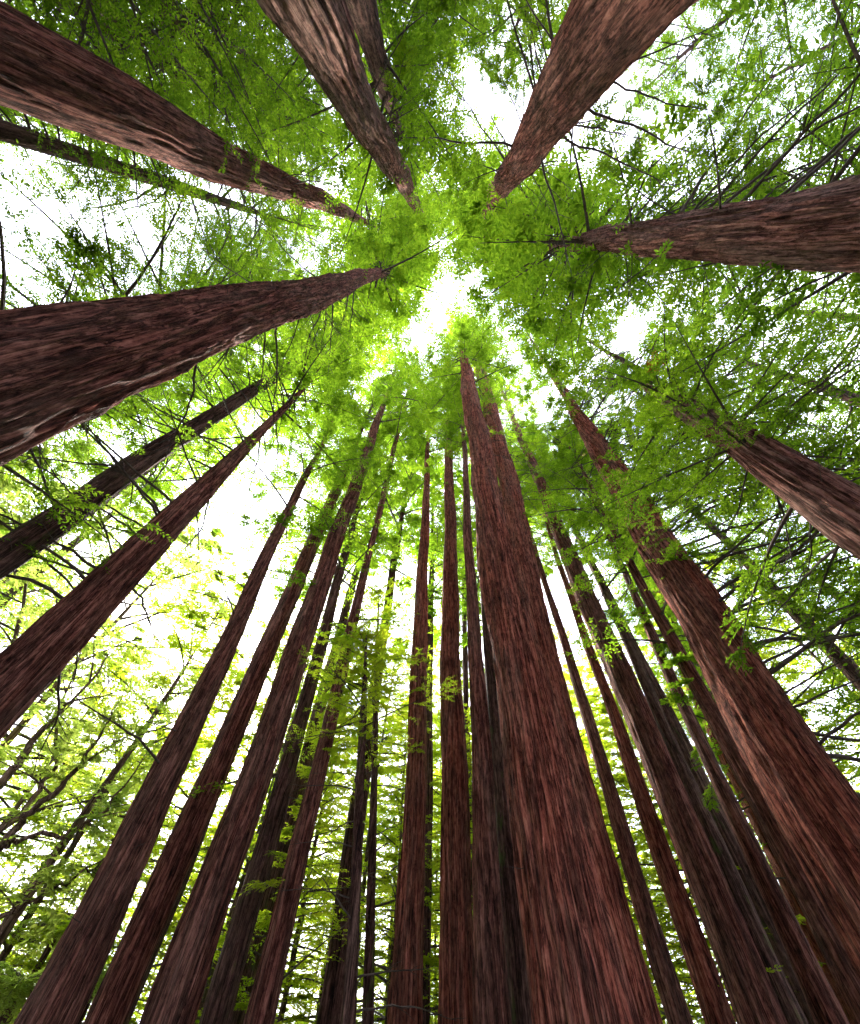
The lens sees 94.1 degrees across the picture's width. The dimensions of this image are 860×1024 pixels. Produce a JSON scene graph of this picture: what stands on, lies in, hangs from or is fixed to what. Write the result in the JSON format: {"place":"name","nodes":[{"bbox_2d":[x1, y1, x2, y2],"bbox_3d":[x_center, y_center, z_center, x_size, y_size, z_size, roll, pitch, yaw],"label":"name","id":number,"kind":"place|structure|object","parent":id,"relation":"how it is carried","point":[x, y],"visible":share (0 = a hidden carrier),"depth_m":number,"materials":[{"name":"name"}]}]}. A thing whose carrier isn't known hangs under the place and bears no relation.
{"place":"outdoors","nodes":[
{"label":"outdoors","id":0,"kind":"place"},
{"bbox_2d":[0,0,859,1023],"label":"sky","id":1,"kind":"structure","parent":0,"point":[229,524],"materials":[{"name":"white"}]},
{"bbox_3d":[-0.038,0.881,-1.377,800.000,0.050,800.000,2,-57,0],"label":"ground","id":2,"kind":"structure","parent":0,"visible":0},
{"bbox_2d":[2,903,72,1023],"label":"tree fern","id":3,"kind":"object","parent":2,"relation":"on","point":[46,949],"visible":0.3,"depth_m":14.86,"materials":[{"name":"green plant"}]},
{"bbox_2d":[0,961,94,1023],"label":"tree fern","id":4,"kind":"object","parent":2,"relation":"on","point":[16,987],"visible":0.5,"depth_m":10.94,"materials":[{"name":"green plant"}]},
{"bbox_2d":[0,437,110,539],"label":"understory tree","id":5,"kind":"object","parent":2,"relation":"on","point":[35,449],"visible":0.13,"depth_m":17.57,"materials":[{"name":"green plant"}]},
{"bbox_2d":[0,604,123,814],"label":"understory tree","id":6,"kind":"object","parent":2,"relation":"on","point":[37,717],"visible":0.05,"depth_m":23.91,"materials":[{"name":"green plant"}]},
{"bbox_2d":[0,459,137,710],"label":"understory tree","id":7,"kind":"object","parent":2,"relation":"on","point":[56,549],"visible":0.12,"depth_m":22.57,"materials":[{"name":"green plant"}]},
{"bbox_2d":[0,112,140,197],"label":"redwood tree","id":8,"kind":"object","parent":2,"relation":"on","point":[17,153],"visible":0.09,"depth_m":21.94,"materials":[{"name":"green plant"}]},
{"bbox_2d":[0,635,172,972],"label":"understory tree","id":9,"kind":"object","parent":2,"relation":"on","point":[28,795],"visible":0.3,"depth_m":21.21,"materials":[{"name":"green plant"}]},
{"bbox_2d":[3,740,202,1019],"bbox_3d":[-17.378,21.107,22.098,7.663,16.862,8.836,-29,-63,18],"label":"understory tree","id":10,"kind":"object","parent":2,"relation":"on","point":[160,834],"visible":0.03,"depth_m":24.18,"materials":[{"name":"green plant"}]},
{"bbox_2d":[0,480,210,958],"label":"broadleaf tree","id":11,"kind":"object","parent":2,"relation":"on","point":[62,785],"visible":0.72,"depth_m":11.95,"materials":[{"name":"green plant"}]},
{"bbox_2d":[0,654,210,946],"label":"leaning tree","id":12,"kind":"object","parent":2,"relation":"on","point":[8,923],"visible":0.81,"depth_m":14.63,"materials":[{"name":"green plant"}]},
{"bbox_2d":[0,0,220,210],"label":"redwood tree","id":13,"kind":"object","parent":2,"relation":"on","point":[22,159],"depth_m":16.49,"materials":[{"name":"green plant"}]},
{"bbox_2d":[0,432,226,650],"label":"redwood tree","id":14,"kind":"object","parent":2,"relation":"on","point":[31,585],"visible":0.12,"depth_m":28.16,"materials":[{"name":"green plant"}]},
{"bbox_2d":[0,500,238,959],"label":"understory tree","id":15,"kind":"object","parent":2,"relation":"on","point":[157,580],"visible":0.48,"depth_m":28.06,"materials":[{"name":"green plant"}]},
{"bbox_2d":[0,648,245,1020],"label":"understory tree","id":16,"kind":"object","parent":2,"relation":"on","point":[213,712],"visible":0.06,"depth_m":25.81,"materials":[{"name":"green plant"}]},
{"bbox_2d":[0,556,262,973],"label":"understory tree","id":17,"kind":"object","parent":2,"relation":"on","point":[179,643],"visible":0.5,"depth_m":21.83,"materials":[{"name":"green plant"}]},
{"bbox_2d":[0,351,280,585],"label":"redwood tree","id":18,"kind":"object","parent":2,"relation":"on","point":[150,492],"visible":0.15,"depth_m":30.51,"materials":[{"name":"green plant"}]},
{"bbox_2d":[5,619,290,1023],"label":"understory tree","id":19,"kind":"object","parent":2,"relation":"on","point":[194,874],"visible":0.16,"depth_m":24.51,"materials":[{"name":"green plant"}]},
{"bbox_2d":[0,137,298,512],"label":"redwood tree","id":20,"kind":"object","parent":2,"relation":"on","point":[109,273],"visible":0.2,"depth_m":13.18,"materials":[{"name":"green plant"}]},
{"bbox_2d":[0,152,301,619],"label":"redwood tree","id":21,"kind":"object","parent":2,"relation":"on","point":[73,472],"visible":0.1,"depth_m":18.45,"materials":[{"name":"green plant"}]},
{"bbox_2d":[45,289,259,490],"bbox_3d":[-17.798,-5.653,21.885,12.971,45.326,12.670,26,-60,-14],"label":"redwood tree","id":22,"kind":"object","parent":2,"relation":"on","point":[108,418],"visible":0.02,"depth_m":24.03,"materials":[{"name":"green plant"}]},
{"bbox_2d":[3,0,303,229],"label":"redwood tree","id":23,"kind":"object","parent":2,"relation":"on","point":[54,5],"visible":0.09,"depth_m":13.63,"materials":[{"name":"green plant"}]},
{"bbox_2d":[0,108,338,573],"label":"redwood tree","id":24,"kind":"object","parent":2,"relation":"on","point":[88,278],"visible":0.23,"depth_m":14.60,"materials":[{"name":"green plant"}]},
{"bbox_2d":[3,0,335,151],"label":"redwood tree","id":25,"kind":"object","parent":2,"relation":"on","point":[144,7],"visible":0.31,"depth_m":10.74,"materials":[{"name":"green plant"}]},
{"bbox_2d":[5,0,344,194],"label":"redwood tree","id":26,"kind":"object","parent":2,"relation":"on","point":[290,142],"visible":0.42,"depth_m":12.23,"materials":[{"name":"green plant"}]},
{"bbox_2d":[0,0,357,250],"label":"redwood tree","id":27,"kind":"object","parent":2,"relation":"on","point":[176,189],"visible":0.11,"depth_m":13.82,"materials":[{"name":"green plant"}]},
{"bbox_2d":[0,1,359,284],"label":"redwood tree","id":28,"kind":"object","parent":2,"relation":"on","point":[11,131],"visible":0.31,"depth_m":19.21,"materials":[{"name":"green plant"}]},
{"bbox_2d":[0,266,373,780],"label":"redwood tree","id":29,"kind":"object","parent":2,"relation":"on","point":[38,655],"visible":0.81,"depth_m":12.25,"materials":[{"name":"green plant"}]},
{"bbox_2d":[28,0,351,276],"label":"redwood tree","id":30,"kind":"object","parent":2,"relation":"on","point":[224,105],"visible":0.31,"depth_m":12.92,"materials":[{"name":"green plant"}]},
{"bbox_2d":[13,384,382,1023],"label":"redwood tree","id":31,"kind":"object","parent":2,"relation":"on","point":[63,989],"visible":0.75,"depth_m":10.70,"materials":[{"name":"green plant"}]},
{"bbox_2d":[0,231,403,643],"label":"redwood tree","id":32,"kind":"object","parent":2,"relation":"on","point":[36,536],"visible":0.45,"depth_m":15.15,"materials":[{"name":"green plant"}]},
{"bbox_2d":[0,0,447,274],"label":"redwood tree","id":33,"kind":"object","parent":2,"relation":"on","point":[47,75],"visible":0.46,"depth_m":7.48,"materials":[{"name":"green plant"}]},
{"bbox_2d":[114,625,356,1023],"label":"understory tree","id":34,"kind":"object","parent":2,"relation":"on","point":[247,737],"visible":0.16,"depth_m":19.38,"materials":[{"name":"green plant"}]},
{"bbox_2d":[0,144,478,493],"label":"redwood tree","id":35,"kind":"object","parent":2,"relation":"on","point":[65,366],"visible":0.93,"depth_m":7.04,"materials":[{"name":"brown plant"}]},
{"bbox_2d":[83,368,410,1023],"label":"redwood tree","id":36,"kind":"object","parent":2,"relation":"on","point":[116,993],"visible":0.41,"depth_m":11.49,"materials":[{"name":"green plant"}]},
{"bbox_2d":[140,667,353,1016],"bbox_3d":[-9.562,21.633,27.146,9.472,25.156,9.698,-13,-59,10],"label":"understory tree","id":37,"kind":"object","parent":2,"relation":"on","point":[304,1005],"visible":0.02,"depth_m":22.34,"materials":[{"name":"green plant"}]},
{"bbox_2d":[126,434,390,1023],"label":"redwood tree","id":38,"kind":"object","parent":2,"relation":"on","point":[279,589],"visible":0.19,"depth_m":26.72,"materials":[{"name":"green plant"}]},
{"bbox_2d":[170,431,412,1023],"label":"redwood tree","id":39,"kind":"object","parent":2,"relation":"on","point":[219,1004],"visible":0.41,"depth_m":14.64,"materials":[{"name":"green plant"}]},
{"bbox_2d":[139,336,447,1023],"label":"redwood tree","id":40,"kind":"object","parent":2,"relation":"on","point":[177,990],"visible":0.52,"depth_m":10.64,"materials":[{"name":"green plant"}]},
{"bbox_2d":[207,694,391,1023],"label":"understory tree","id":41,"kind":"object","parent":2,"relation":"on","point":[285,832],"visible":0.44,"depth_m":13.53,"materials":[{"name":"green plant"}]},
{"bbox_2d":[212,646,396,1023],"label":"understory tree","id":42,"kind":"object","parent":2,"relation":"on","point":[294,981],"visible":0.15,"depth_m":21.57,"materials":[{"name":"green plant"}]},
{"bbox_2d":[230,425,441,1023],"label":"redwood tree","id":43,"kind":"object","parent":2,"relation":"on","point":[249,971],"visible":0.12,"depth_m":17.77,"materials":[{"name":"green plant"}]},
{"bbox_2d":[276,706,403,1023],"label":"understory tree","id":44,"kind":"object","parent":2,"relation":"on","point":[316,977],"visible":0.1,"depth_m":24.51,"materials":[{"name":"green plant"}]},
{"bbox_2d":[243,363,458,1023],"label":"redwood tree","id":45,"kind":"object","parent":2,"relation":"on","point":[264,997],"visible":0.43,"depth_m":11.88,"materials":[{"name":"green plant"}]},
{"bbox_2d":[249,622,463,1023],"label":"redwood tree","id":46,"kind":"object","parent":2,"relation":"on","point":[349,1008],"visible":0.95,"depth_m":13.56,"materials":[{"name":"green plant"}]},
{"bbox_2d":[256,0,460,292],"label":"redwood tree","id":47,"kind":"object","parent":2,"relation":"on","point":[319,35],"visible":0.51,"depth_m":8.63,"materials":[{"name":"green plant"}]},
{"bbox_2d":[282,635,441,1023],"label":"understory tree","id":48,"kind":"object","parent":2,"relation":"on","point":[366,842],"visible":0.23,"depth_m":22.25,"materials":[{"name":"green plant"}]},
{"bbox_2d":[243,0,487,278],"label":"redwood tree","id":49,"kind":"object","parent":2,"relation":"on","point":[370,36],"visible":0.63,"depth_m":15.68,"materials":[{"name":"green plant"}]},
{"bbox_2d":[293,697,440,1019],"bbox_3d":[-2.477,23.866,27.867,11.767,24.292,10.204,30,-62,-17],"label":"understory tree","id":50,"kind":"object","parent":2,"relation":"on","point":[385,938],"visible":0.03,"depth_m":25.42,"materials":[{"name":"green plant"}]},
{"bbox_2d":[197,0,541,158],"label":"redwood tree","id":51,"kind":"object","parent":2,"relation":"on","point":[446,31],"visible":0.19,"depth_m":13.42,"materials":[{"name":"green plant"}]},
{"bbox_2d":[300,578,441,1023],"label":"redwood tree","id":52,"kind":"object","parent":2,"relation":"on","point":[368,982],"visible":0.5,"depth_m":15.55,"materials":[{"name":"green plant"}]},
{"bbox_2d":[301,706,471,1023],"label":"understory tree","id":53,"kind":"object","parent":2,"relation":"on","point":[392,797],"visible":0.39,"depth_m":15.91,"materials":[{"name":"green plant"}]},
{"bbox_2d":[305,417,475,1023],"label":"redwood tree","id":54,"kind":"object","parent":2,"relation":"on","point":[330,1007],"visible":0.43,"depth_m":27.97,"materials":[{"name":"green plant"}]},
{"bbox_2d":[323,623,471,1023],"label":"understory tree","id":55,"kind":"object","parent":2,"relation":"on","point":[437,662],"visible":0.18,"depth_m":26.50,"materials":[{"name":"green plant"}]},
{"bbox_2d":[357,458,481,1023],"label":"redwood tree","id":56,"kind":"object","parent":2,"relation":"on","point":[432,613],"visible":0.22,"depth_m":25.97,"materials":[{"name":"green plant"}]},
{"bbox_2d":[378,660,471,1022],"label":"understory tree","id":57,"kind":"object","parent":2,"relation":"on","point":[437,801],"visible":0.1,"depth_m":23.26,"materials":[{"name":"green plant"}]},
{"bbox_2d":[387,359,469,1023],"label":"redwood tree","id":58,"kind":"object","parent":2,"relation":"on","point":[405,988],"visible":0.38,"depth_m":12.61,"materials":[{"name":"green plant"}]},
{"bbox_2d":[412,532,482,921],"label":"redwood tree","id":59,"kind":"object","parent":2,"relation":"on","point":[463,625],"visible":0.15,"depth_m":26.69,"materials":[{"name":"green plant"}]},
{"bbox_2d":[423,703,472,1012],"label":"understory tree","id":60,"kind":"object","parent":2,"relation":"on","point":[469,760],"visible":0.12,"depth_m":17.70,"materials":[{"name":"green plant"}]},
{"bbox_2d":[405,355,494,1023],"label":"redwood tree","id":61,"kind":"object","parent":2,"relation":"on","point":[455,999],"visible":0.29,"depth_m":12.14,"materials":[{"name":"green plant"}]},
{"bbox_2d":[379,0,523,58],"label":"redwood tree","id":62,"kind":"object","parent":2,"relation":"on","point":[480,9],"visible":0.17,"depth_m":18.15,"materials":[{"name":"green plant"}]},
{"bbox_2d":[412,378,531,1023],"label":"redwood tree","id":63,"kind":"object","parent":2,"relation":"on","point":[518,986],"visible":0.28,"depth_m":11.70,"materials":[{"name":"green plant"}]},
{"bbox_2d":[388,463,556,671],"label":"redwood tree","id":64,"kind":"object","parent":2,"relation":"on","point":[436,549],"visible":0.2,"depth_m":28.63,"materials":[{"name":"green plant"}]},
{"bbox_2d":[418,364,536,1023],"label":"redwood tree","id":65,"kind":"object","parent":2,"relation":"on","point":[490,994],"visible":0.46,"depth_m":10.57,"materials":[{"name":"green plant"}]},
{"bbox_2d":[437,0,569,103],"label":"redwood tree","id":66,"kind":"object","parent":2,"relation":"on","point":[500,21],"visible":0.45,"depth_m":18.62,"materials":[{"name":"green plant"}]},
{"bbox_2d":[398,297,640,1023],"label":"redwood tree","id":67,"kind":"object","parent":2,"relation":"on","point":[576,969],"visible":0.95,"depth_m":7.53,"materials":[{"name":"brown plant"}]},
{"bbox_2d":[427,300,662,1023],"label":"redwood tree","id":68,"kind":"object","parent":2,"relation":"on","point":[587,797],"visible":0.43,"depth_m":12.51,"materials":[{"name":"green plant"}]},
{"bbox_2d":[393,0,727,302],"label":"redwood tree","id":69,"kind":"object","parent":2,"relation":"on","point":[598,48],"visible":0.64,"depth_m":10.01,"materials":[{"name":"green plant"}]},
{"bbox_2d":[439,619,690,994],"bbox_3d":[8.201,15.478,24.195,14.143,27.644,12.265,-39,-66,23],"label":"understory tree","id":70,"kind":"object","parent":2,"relation":"on","point":[600,796],"visible":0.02,"depth_m":23.19,"materials":[{"name":"green plant"}]},
{"bbox_2d":[460,431,693,1023],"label":"redwood tree","id":71,"kind":"object","parent":2,"relation":"on","point":[672,999],"visible":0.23,"depth_m":13.77,"materials":[{"name":"green plant"}]},
{"bbox_2d":[497,443,735,1023],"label":"redwood tree","id":72,"kind":"object","parent":2,"relation":"on","point":[713,1001],"visible":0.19,"depth_m":13.84,"materials":[{"name":"green plant"}]},
{"bbox_2d":[469,348,787,1023],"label":"redwood tree","id":73,"kind":"object","parent":2,"relation":"on","point":[752,996],"visible":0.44,"depth_m":12.55,"materials":[{"name":"green plant"}]},
{"bbox_2d":[561,664,735,1023],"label":"understory tree","id":74,"kind":"object","parent":2,"relation":"on","point":[660,896],"visible":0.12,"depth_m":26.70,"materials":[{"name":"green plant"}]},
{"bbox_2d":[441,0,859,387],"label":"redwood tree","id":75,"kind":"object","parent":2,"relation":"on","point":[816,228],"visible":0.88,"depth_m":15.48,"materials":[{"name":"green plant"}]},
{"bbox_2d":[526,0,787,46],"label":"redwood tree","id":76,"kind":"object","parent":2,"relation":"on","point":[725,33],"visible":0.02,"depth_m":12.81,"materials":[{"name":"green plant"}]},
{"bbox_2d":[513,430,808,1023],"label":"redwood tree","id":77,"kind":"object","parent":2,"relation":"on","point":[790,1006],"visible":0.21,"depth_m":13.87,"materials":[{"name":"green plant"}]},
{"bbox_2d":[508,413,814,1023],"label":"redwood tree","id":78,"kind":"object","parent":2,"relation":"on","point":[719,817],"visible":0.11,"depth_m":15.19,"materials":[{"name":"green plant"}]},
{"bbox_2d":[566,626,775,1018],"bbox_3d":[13.353,15.752,21.923,9.666,23.760,9.898,20,-59,-11],"label":"understory tree","id":79,"kind":"object","parent":2,"relation":"on","point":[589,671],"visible":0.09,"depth_m":23.50,"materials":[{"name":"green plant"}]},
{"bbox_2d":[483,308,859,978],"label":"redwood tree","id":80,"kind":"object","parent":2,"relation":"on","point":[811,796],"visible":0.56,"depth_m":10.69,"materials":[{"name":"green plant"}]},
{"bbox_2d":[525,422,849,1023],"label":"redwood tree","id":81,"kind":"object","parent":2,"relation":"on","point":[823,1004],"visible":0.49,"depth_m":13.29,"materials":[{"name":"green plant"}]},
{"bbox_2d":[522,414,859,1023],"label":"redwood tree","id":82,"kind":"object","parent":2,"relation":"on","point":[833,950],"visible":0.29,"depth_m":15.43,"materials":[{"name":"green plant"}]},
{"bbox_2d":[592,692,805,1014],"bbox_3d":[9.779,13.697,15.407,6.200,14.837,6.826,15,-58,-8],"label":"understory tree","id":83,"kind":"object","parent":2,"relation":"on","point":[620,780],"visible":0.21,"depth_m":15.89,"materials":[{"name":"green plant"}]},
{"bbox_2d":[544,259,859,733],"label":"redwood tree","id":84,"kind":"object","parent":2,"relation":"on","point":[606,331],"visible":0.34,"depth_m":16.48,"materials":[{"name":"green plant"}]},
{"bbox_2d":[557,274,859,675],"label":"redwood tree","id":85,"kind":"object","parent":2,"relation":"on","point":[821,498],"visible":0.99,"depth_m":9.38,"materials":[{"name":"green plant"}]},
{"bbox_2d":[563,409,854,1023],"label":"redwood tree","id":86,"kind":"object","parent":2,"relation":"on","point":[788,892],"visible":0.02,"depth_m":15.90,"materials":[{"name":"green plant"}]},
{"bbox_2d":[566,0,859,447],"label":"redwood tree","id":87,"kind":"object","parent":2,"relation":"on","point":[758,312],"visible":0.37,"depth_m":11.90,"materials":[{"name":"green plant"}]},
{"bbox_2d":[572,407,859,786],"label":"redwood tree","id":88,"kind":"object","parent":2,"relation":"on","point":[849,671],"visible":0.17,"depth_m":16.21,"materials":[{"name":"green plant"}]},
{"bbox_2d":[590,342,859,767],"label":"redwood tree","id":89,"kind":"object","parent":2,"relation":"on","point":[849,611],"visible":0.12,"depth_m":15.15,"materials":[{"name":"green plant"}]},
{"bbox_2d":[595,535,859,799],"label":"redwood tree","id":90,"kind":"object","parent":2,"relation":"on","point":[699,715],"visible":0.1,"depth_m":22.37,"materials":[{"name":"green plant"}]},
{"bbox_2d":[619,0,859,145],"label":"redwood tree","id":91,"kind":"object","parent":2,"relation":"on","point":[668,38],"visible":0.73,"depth_m":19.83,"materials":[{"name":"green plant"}]},
{"bbox_2d":[622,65,859,392],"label":"redwood tree","id":92,"kind":"object","parent":2,"relation":"on","point":[816,181],"visible":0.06,"depth_m":19.41,"materials":[{"name":"green plant"}]},
{"bbox_2d":[638,287,859,505],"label":"redwood tree","id":93,"kind":"object","parent":2,"relation":"on","point":[845,396],"visible":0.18,"depth_m":21.27,"materials":[{"name":"green plant"}]},
{"bbox_2d":[645,574,859,966],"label":"understory tree","id":94,"kind":"object","parent":2,"relation":"on","point":[843,769],"visible":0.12,"depth_m":19.69,"materials":[{"name":"green plant"}]},
{"bbox_2d":[656,602,854,851],"bbox_3d":[14.490,11.926,17.291,6.878,20.137,8.231,24,-60,-13],"label":"redwood tree","id":95,"kind":"object","parent":2,"relation":"on","point":[679,670],"visible":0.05,"depth_m":20.80,"materials":[{"name":"green plant"}]},
{"bbox_2d":[658,23,859,366],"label":"redwood tree","id":96,"kind":"object","parent":2,"relation":"on","point":[809,155],"visible":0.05,"depth_m":15.34,"materials":[{"name":"green plant"}]},
{"bbox_2d":[683,458,859,710],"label":"redwood tree","id":97,"kind":"object","parent":2,"relation":"on","point":[847,688],"visible":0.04,"depth_m":24.70,"materials":[{"name":"green plant"}]},
{"bbox_2d":[686,266,859,430],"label":"redwood tree","id":98,"kind":"object","parent":2,"relation":"on","point":[817,310],"visible":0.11,"depth_m":24.90,"materials":[{"name":"green plant"}]},
{"bbox_2d":[690,369,859,687],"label":"redwood tree","id":99,"kind":"object","parent":2,"relation":"on","point":[841,551],"visible":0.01,"depth_m":23.73,"materials":[{"name":"green plant"}]},
{"bbox_2d":[696,551,859,753],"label":"understory tree","id":100,"kind":"object","parent":2,"relation":"on","point":[799,671],"visible":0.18,"depth_m":23.16,"materials":[{"name":"green plant"}]},
{"bbox_2d":[701,0,859,161],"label":"redwood tree","id":101,"kind":"object","parent":2,"relation":"on","point":[828,30],"visible":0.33,"depth_m":19.01,"materials":[{"name":"green plant"}]},
{"bbox_2d":[763,36,859,174],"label":"redwood tree","id":102,"kind":"object","parent":2,"relation":"on","point":[800,119],"visible":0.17,"depth_m":22.86,"materials":[{"name":"green plant"}]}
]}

